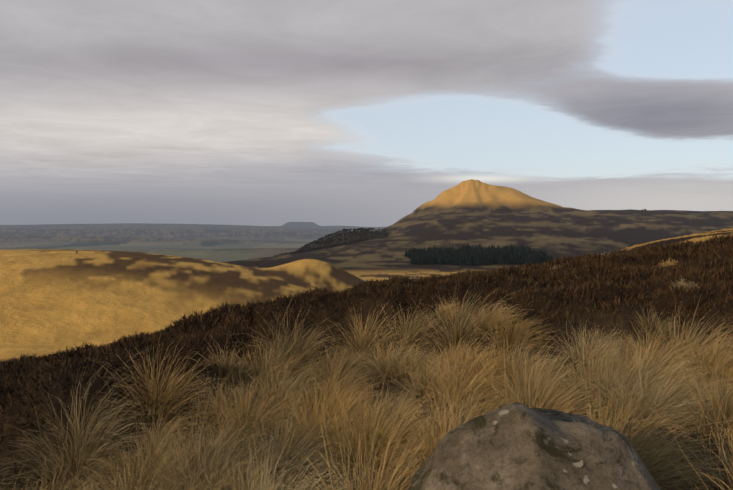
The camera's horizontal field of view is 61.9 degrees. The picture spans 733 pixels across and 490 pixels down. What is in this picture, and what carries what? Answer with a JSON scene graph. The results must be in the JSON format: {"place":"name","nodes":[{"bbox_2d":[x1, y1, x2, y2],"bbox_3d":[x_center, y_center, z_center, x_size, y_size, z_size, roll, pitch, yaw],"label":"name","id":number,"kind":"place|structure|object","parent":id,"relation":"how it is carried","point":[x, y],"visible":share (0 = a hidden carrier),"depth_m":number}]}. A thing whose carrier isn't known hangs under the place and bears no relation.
{"place":"outdoors","nodes":[
{"label":"outdoors","id":0,"kind":"place"},
{"bbox_2d":[0,179,732,489],"bbox_3d":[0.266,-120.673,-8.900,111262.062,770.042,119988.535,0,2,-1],"label":"ground","id":1,"kind":"structure","parent":0,"point":[107,284],"depth_m":433.24},
{"bbox_2d":[275,228,387,255],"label":"trees","id":2,"kind":"object","parent":1,"relation":"on","point":[345,242],"visible":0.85,"depth_m":2053.26},
{"bbox_2d":[0,252,732,489],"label":"tussock grass","id":3,"kind":"structure","parent":1,"relation":"on","point":[615,392],"depth_m":4.42},
{"bbox_2d":[0,233,732,489],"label":"heather sprigs","id":4,"kind":"object","parent":1,"relation":"on","point":[153,339],"visible":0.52,"depth_m":7.53},
{"bbox_2d":[404,243,557,265],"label":"conifer plantation","id":5,"kind":"object","parent":1,"relation":"on","point":[492,255],"visible":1,"depth_m":1283.70},
{"bbox_2d":[409,402,659,489],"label":"boulder","id":6,"kind":"object","parent":1,"relation":"on","point":[516,446],"visible":1,"depth_m":2.02},
{"bbox_2d":[0,0,732,226],"label":"sky","id":7,"kind":"structure","parent":0,"point":[361,113]}
]}

